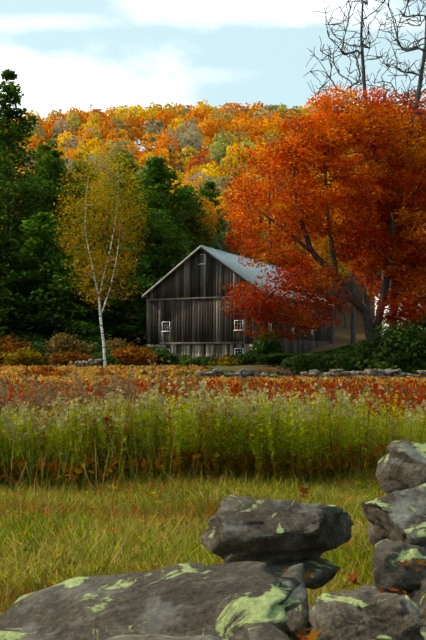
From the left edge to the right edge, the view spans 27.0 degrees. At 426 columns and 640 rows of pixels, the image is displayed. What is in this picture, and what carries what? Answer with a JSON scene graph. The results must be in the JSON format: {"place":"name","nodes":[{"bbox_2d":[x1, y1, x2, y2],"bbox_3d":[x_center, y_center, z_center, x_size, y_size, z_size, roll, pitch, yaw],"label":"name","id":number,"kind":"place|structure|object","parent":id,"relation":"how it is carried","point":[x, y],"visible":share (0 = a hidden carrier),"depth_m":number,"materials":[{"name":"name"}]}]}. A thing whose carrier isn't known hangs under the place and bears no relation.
{"place":"outdoors","nodes":[
{"label":"outdoors","id":0,"kind":"place"},
{"bbox_2d":[0,462,387,615],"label":"grass","id":1,"kind":"structure","parent":0,"point":[51,535],"depth_m":8.27,"materials":[{"name":"green plant"}]},
{"bbox_2d":[17,149,379,588],"bbox_3d":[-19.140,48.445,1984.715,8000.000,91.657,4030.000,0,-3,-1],"label":"terrain","id":2,"kind":"structure","parent":0,"point":[342,335],"depth_m":127.19,"materials":[{"name":"brown soil"}]},
{"bbox_2d":[0,240,16,334],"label":"pine tree","id":3,"kind":"object","parent":2,"relation":"on","point":[4,282],"visible":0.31,"depth_m":89.85,"materials":[{"name":"green plant"}]},
{"bbox_2d":[0,277,19,344],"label":"pine tree","id":4,"kind":"object","parent":2,"relation":"on","point":[3,314],"visible":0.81,"depth_m":84.78,"materials":[{"name":"green plant"}]},
{"bbox_2d":[0,142,25,335],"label":"pine tree","id":5,"kind":"object","parent":2,"relation":"on","point":[4,201],"visible":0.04,"depth_m":111.60,"materials":[{"name":"green plant"}]},
{"bbox_2d":[0,69,63,346],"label":"pine tree","id":6,"kind":"object","parent":2,"relation":"on","point":[14,129],"visible":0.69,"depth_m":93.64,"materials":[{"name":"green plant"}]},
{"bbox_2d":[0,140,92,342],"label":"pine tree","id":7,"kind":"object","parent":2,"relation":"on","point":[54,170],"visible":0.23,"depth_m":100.14,"materials":[{"name":"green plant"}]},
{"bbox_2d":[10,140,84,332],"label":"pine tree","id":8,"kind":"object","parent":2,"relation":"on","point":[41,149],"visible":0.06,"depth_m":108.11,"materials":[{"name":"green plant"}]},
{"bbox_2d":[0,211,96,343],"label":"pine tree","id":9,"kind":"object","parent":2,"relation":"on","point":[39,228],"visible":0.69,"depth_m":88.14,"materials":[{"name":"green plant"}]},
{"bbox_2d":[28,250,120,346],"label":"pine tree","id":10,"kind":"object","parent":2,"relation":"on","point":[80,325],"visible":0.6,"depth_m":85.80,"materials":[{"name":"green plant"}]},
{"bbox_2d":[24,152,147,339],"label":"pine tree","id":11,"kind":"object","parent":2,"relation":"on","point":[72,193],"visible":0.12,"depth_m":97.51,"materials":[{"name":"green plant"}]},
{"bbox_2d":[52,142,152,365],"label":"birch tree","id":12,"kind":"object","parent":2,"relation":"on","point":[85,229],"visible":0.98,"depth_m":70.05,"materials":[{"name":"yellow plant"}]},
{"bbox_2d":[61,218,161,340],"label":"pine tree","id":13,"kind":"object","parent":2,"relation":"on","point":[124,323],"visible":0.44,"depth_m":90.69,"materials":[{"name":"green plant"}]},
{"bbox_2d":[84,149,167,325],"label":"pine tree","id":14,"kind":"object","parent":2,"relation":"on","point":[135,170],"visible":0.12,"depth_m":110.30,"materials":[{"name":"green plant"}]},
{"bbox_2d":[123,164,178,333],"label":"pine tree","id":15,"kind":"object","parent":2,"relation":"on","point":[152,217],"depth_m":118.22,"materials":[{"name":"green plant"}]},
{"bbox_2d":[104,156,210,349],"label":"pine tree","id":16,"kind":"object","parent":2,"relation":"on","point":[156,169],"visible":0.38,"depth_m":100.33,"materials":[{"name":"green plant"}]},
{"bbox_2d":[142,185,228,298],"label":"pine tree","id":17,"kind":"object","parent":2,"relation":"on","point":[196,244],"visible":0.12,"depth_m":112.15,"materials":[{"name":"green plant"}]},
{"bbox_2d":[0,440,425,639],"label":"stone wall","id":18,"kind":"structure","parent":2,"relation":"on","point":[264,575],"depth_m":3.08,"materials":[{"name":"grey stone"}]},
{"bbox_2d":[0,352,425,491],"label":"goldenrod plants","id":19,"kind":"object","parent":2,"relation":"on","point":[42,434],"visible":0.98,"depth_m":11.76,"materials":[{"name":"green plant"}]},
{"bbox_2d":[0,316,425,377],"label":"shrubs","id":20,"kind":"object","parent":2,"relation":"on","point":[403,349],"visible":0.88,"depth_m":73.13,"materials":[{"name":"green plant"}]},
{"bbox_2d":[0,363,425,407],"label":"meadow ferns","id":21,"kind":"object","parent":2,"relation":"on","point":[234,382],"depth_m":48.41,"materials":[{"name":"orange plant"}]},
{"bbox_2d":[1,99,425,327],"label":"forest trees","id":22,"kind":"object","parent":2,"relation":"on","point":[173,132],"visible":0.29,"depth_m":270.56,"materials":[{"name":"orange plant"}]},
{"bbox_2d":[195,181,247,257],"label":"pine tree","id":23,"kind":"object","parent":2,"relation":"on","point":[209,196],"visible":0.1,"depth_m":126.30,"materials":[{"name":"green plant"}]},
{"bbox_2d":[36,191,425,343],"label":"tree trunks","id":24,"kind":"object","parent":2,"relation":"on","point":[220,244],"visible":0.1,"depth_m":116.42,"materials":[{"name":"plant"}]},
{"bbox_2d":[142,245,334,363],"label":"barn","id":25,"kind":"structure","parent":2,"relation":"on","point":[185,314],"depth_m":80.92,"materials":[{"name":"grey wood"}]},
{"bbox_2d":[74,358,425,378],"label":"stone wall","id":26,"kind":"structure","parent":2,"relation":"on","point":[247,372],"depth_m":55.40,"materials":[{"name":"grey stone"}]},
{"bbox_2d":[222,150,331,277],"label":"maple tree","id":27,"kind":"object","parent":2,"relation":"on","point":[262,224],"visible":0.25,"depth_m":106.11,"materials":[{"name":"orange plant"}]},
{"bbox_2d":[215,84,425,345],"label":"maple tree","id":28,"kind":"object","parent":2,"relation":"on","point":[339,124],"visible":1,"depth_m":65.25,"materials":[{"name":"orange plant"}]},
{"bbox_2d":[303,0,425,335],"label":"bare ash tree","id":29,"kind":"object","parent":2,"relation":"on","point":[419,86],"visible":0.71,"depth_m":70.50,"materials":[{"name":"grey plant"}]},
{"bbox_2d":[331,90,425,315],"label":"maple tree","id":30,"kind":"object","parent":2,"relation":"on","point":[375,285],"visible":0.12,"depth_m":72.09,"materials":[{"name":"orange plant"}]},
{"bbox_2d":[372,269,425,334],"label":"house","id":31,"kind":"structure","parent":2,"relation":"on","point":[385,324],"depth_m":84.46,"materials":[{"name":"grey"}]},
{"bbox_2d":[0,0,425,153],"label":"sky","id":32,"kind":"structure","parent":0,"point":[64,54],"materials":[{"name":"blue"}]}
]}

